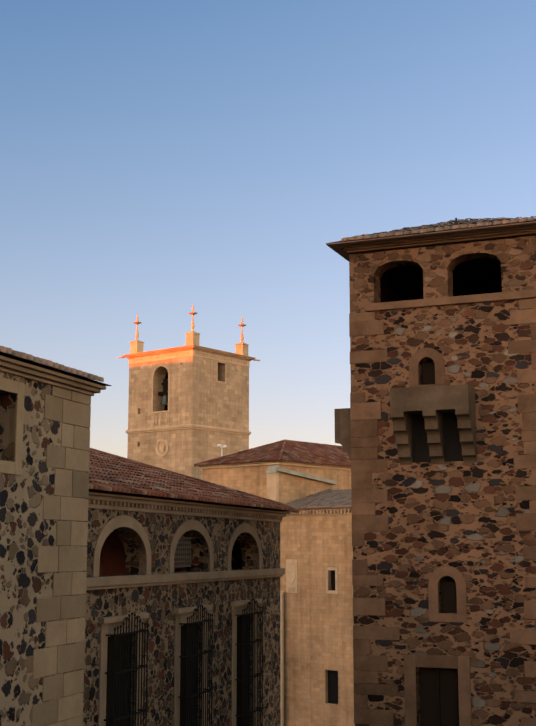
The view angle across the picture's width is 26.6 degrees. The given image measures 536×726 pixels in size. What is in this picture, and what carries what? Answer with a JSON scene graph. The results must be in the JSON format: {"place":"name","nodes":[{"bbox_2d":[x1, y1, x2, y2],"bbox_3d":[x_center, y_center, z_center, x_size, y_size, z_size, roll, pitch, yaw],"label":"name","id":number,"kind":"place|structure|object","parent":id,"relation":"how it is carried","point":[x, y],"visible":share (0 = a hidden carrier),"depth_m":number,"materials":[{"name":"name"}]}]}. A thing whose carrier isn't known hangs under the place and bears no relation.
{"place":"outdoors","nodes":[
{"label":"outdoors","id":0,"kind":"place"},
{"bbox_2d":[158,379,167,395],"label":"bell","id":1,"kind":"object","parent":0,"point":[165,388],"visible":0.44,"depth_m":107.54,"materials":[{"name":"metal"}]},
{"bbox_2d":[161,395,167,404],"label":"bell","id":2,"kind":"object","parent":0,"point":[165,400],"depth_m":107.17,"materials":[{"name":"teal metal"}]},
{"bbox_2d":[82,508,280,725],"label":"rubble stone wall","id":3,"kind":"structure","parent":0,"point":[159,604],"depth_m":32.23,"materials":[{"name":"stone"}]},
{"bbox_2d":[106,615,248,725],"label":"windows","id":4,"kind":"structure","parent":3,"relation":"in","point":[109,688],"depth_m":32.52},
{"bbox_2d":[104,598,262,725],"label":"window grilles","id":5,"kind":"object","parent":3,"relation":"attached to","point":[206,653],"visible":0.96,"depth_m":32.40,"materials":[{"name":"black metal"}]},
{"bbox_2d":[86,515,284,725],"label":"stone window surrounds","id":6,"kind":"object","parent":3,"relation":"attached to","point":[95,581],"depth_m":31.71,"materials":[{"name":"beige stone"}]},
{"bbox_2d":[88,492,289,521],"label":"cornice","id":7,"kind":"structure","parent":3,"relation":"attached to","point":[122,502],"depth_m":31.96,"materials":[{"name":"beige stone"}]},
{"bbox_2d":[88,450,294,510],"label":"gallery roof","id":8,"kind":"structure","parent":7,"relation":"on","point":[106,472],"depth_m":34.08,"materials":[{"name":"red tile"}]},
{"bbox_2d":[89,489,290,511],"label":"roof eave","id":9,"kind":"object","parent":8,"relation":"attached to","point":[139,495],"visible":0.02,"depth_m":41.74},
{"bbox_2d":[90,448,298,512],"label":"gallery roof ridges","id":10,"kind":"object","parent":8,"relation":"on","point":[235,490],"visible":0.17,"depth_m":39.94,"materials":[{"name":"brown tile"}]},
{"bbox_2d":[0,0,535,457],"label":"sky","id":11,"kind":"structure","parent":0,"point":[160,159],"materials":[{"name":"blue"}]},
{"bbox_2d":[328,570,337,703],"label":"annex window","id":12,"kind":"structure","parent":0,"point":[332,686],"depth_m":76.31,"materials":[{"name":"black glass"}]},
{"label":"ground","id":13,"kind":"structure","parent":0,"visible":0},
{"bbox_2d":[0,371,89,725],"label":"block walls","id":14,"kind":"structure","parent":13,"relation":"on","point":[26,529],"depth_m":21.69,"materials":[{"name":"grey stone"}]},
{"bbox_2d":[0,377,90,725],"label":"stone quoins","id":15,"kind":"object","parent":14,"relation":"attached to","point":[67,554],"visible":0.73,"depth_m":23.07,"materials":[{"name":"stone"}]},
{"bbox_2d":[0,355,105,395],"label":"cornice","id":16,"kind":"structure","parent":14,"relation":"on","point":[33,372],"depth_m":22.57,"materials":[{"name":"stone"}]},
{"bbox_2d":[0,346,103,382],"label":"roof edge","id":17,"kind":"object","parent":16,"relation":"on","point":[29,358],"depth_m":22.33,"materials":[{"name":"tile"}]},
{"bbox_2d":[0,353,111,385],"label":"gutter","id":18,"kind":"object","parent":16,"relation":"on","point":[65,373],"depth_m":24.39,"materials":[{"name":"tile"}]},
{"bbox_2d":[127,356,248,479],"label":"bell tower wall","id":19,"kind":"structure","parent":13,"relation":"on","point":[199,394],"depth_m":106.58,"materials":[{"name":"beige stone"}]},
{"bbox_2d":[164,372,167,410],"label":"bell","id":20,"kind":"object","parent":19,"relation":"in","point":[166,406],"depth_m":111.05,"materials":[{"name":"black metal"}]},
{"bbox_2d":[122,345,255,435],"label":"cornice","id":21,"kind":"structure","parent":19,"relation":"attached to","point":[190,349],"depth_m":107.06,"materials":[{"name":"beige stone"}]},
{"bbox_2d":[130,305,248,355],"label":"pinnacles","id":22,"kind":"object","parent":21,"relation":"on","point":[192,338],"visible":0.77,"depth_m":109.90,"materials":[{"name":"beige stone"}]},
{"bbox_2d":[132,351,246,456],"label":"carved stone trim","id":23,"kind":"structure","parent":19,"relation":"attached to","point":[161,447],"depth_m":106.38,"materials":[{"name":"beige stone"}]},
{"bbox_2d":[187,538,241,571],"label":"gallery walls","id":24,"kind":"structure","parent":13,"relation":"on","point":[236,559],"depth_m":40.89,"materials":[{"name":"black"}]},
{"bbox_2d":[99,531,186,575],"bbox_3d":[-4.992,5.290,31.628,3.000,2.140,20.300,-3,-10,18],"label":"arched opening interior","id":25,"kind":"object","parent":24,"relation":"attached to","point":[112,557],"depth_m":35.92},
{"bbox_2d":[174,537,190,566],"bbox_3d":[-2.531,5.559,33.355,0.061,0.872,1.290,-3,-10,18],"label":"gallery lattice","id":26,"kind":"object","parent":24,"relation":"attached to","point":[184,544],"visible":0.65,"depth_m":33.45,"materials":[{"name":"brown wood"}]},
{"bbox_2d":[198,460,351,725],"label":"church cornices","id":27,"kind":"object","parent":13,"relation":"on","point":[272,486],"visible":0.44,"depth_m":80.94,"materials":[{"name":"beige stone"}]},
{"bbox_2d":[196,441,282,465],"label":"tiled roof","id":28,"kind":"structure","parent":27,"relation":"on","point":[268,452],"depth_m":84.88,"materials":[{"name":"tile"}]},
{"bbox_2d":[194,440,341,466],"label":"roof ridge tiles","id":29,"kind":"object","parent":28,"relation":"on","point":[281,451],"visible":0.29,"depth_m":87.26,"materials":[{"name":"brown tile"}]},
{"bbox_2d":[281,441,350,466],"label":"tiled roof","id":30,"kind":"structure","parent":27,"relation":"on","point":[312,453],"depth_m":86.95,"materials":[{"name":"tile"}]},
{"bbox_2d":[288,489,351,508],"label":"tiled roof","id":31,"kind":"structure","parent":27,"relation":"attached to","point":[334,498],"depth_m":80.53,"materials":[{"name":"tile"}]},
{"bbox_2d":[286,488,331,503],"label":"church annex roof edge","id":32,"kind":"object","parent":31,"relation":"attached to","point":[309,496],"visible":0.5,"depth_m":83.61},
{"bbox_2d":[202,465,350,508],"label":"church nave walls","id":33,"kind":"structure","parent":13,"relation":"on","point":[250,479],"depth_m":83.56,"materials":[{"name":"beige stone"}]},
{"bbox_2d":[266,464,335,484],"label":"sloped coping","id":34,"kind":"object","parent":33,"relation":"on","point":[274,469],"visible":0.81,"depth_m":82.39,"materials":[{"name":"beige stone"}]},
{"bbox_2d":[280,508,354,725],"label":"church annex walls","id":35,"kind":"structure","parent":13,"relation":"on","point":[318,631],"depth_m":77.41,"materials":[{"name":"beige stone"}]},
{"bbox_2d":[286,560,337,593],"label":"window surrounds","id":36,"kind":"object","parent":35,"relation":"attached to","point":[291,578],"depth_m":79.06,"materials":[{"name":"beige stone"}]},
{"bbox_2d":[349,289,535,725],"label":"stone quoins","id":37,"kind":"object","parent":13,"relation":"on","point":[365,518],"depth_m":34.23,"materials":[{"name":"stone"}]},
{"bbox_2d":[350,298,535,725],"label":"tower walls","id":38,"kind":"structure","parent":13,"relation":"on","point":[460,516],"depth_m":34.05,"materials":[{"name":"brown stone"}]},
{"bbox_2d":[334,384,476,464],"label":"tower machicolations","id":39,"kind":"object","parent":38,"relation":"attached to","point":[432,404],"visible":0.83,"depth_m":34.09,"materials":[{"name":"stone"}]},
{"bbox_2d":[412,413,463,461],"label":"machicolation openings","id":40,"kind":"object","parent":38,"relation":"attached to","point":[452,449],"visible":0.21,"depth_m":34.55,"materials":[{"name":"black"}]},
{"bbox_2d":[419,360,458,725],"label":"tower windows","id":41,"kind":"structure","parent":38,"relation":"attached to","point":[448,579],"depth_m":34.33,"materials":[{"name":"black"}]},
{"bbox_2d":[349,236,535,312],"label":"tower top walls","id":42,"kind":"structure","parent":38,"relation":"on","point":[516,257],"depth_m":35.38,"materials":[{"name":"brown stone"}]},
{"bbox_2d":[340,226,535,254],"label":"tower cornice","id":43,"kind":"structure","parent":42,"relation":"on","point":[445,240],"depth_m":35.37,"materials":[{"name":"stone"}]},
{"bbox_2d":[326,221,535,260],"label":"eaves","id":44,"kind":"object","parent":43,"relation":"on","point":[335,247],"visible":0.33,"depth_m":35.24,"materials":[{"name":"wood"}]},
{"bbox_2d":[333,228,454,258],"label":"tower roof","id":45,"kind":"structure","parent":44,"relation":"on","point":[389,236],"depth_m":37.65,"materials":[{"name":"tile"}]},
{"bbox_2d":[330,216,535,242],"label":"tower roof","id":46,"kind":"structure","parent":44,"relation":"on","point":[462,224],"depth_m":35.51,"materials":[{"name":"tile"}]}
]}

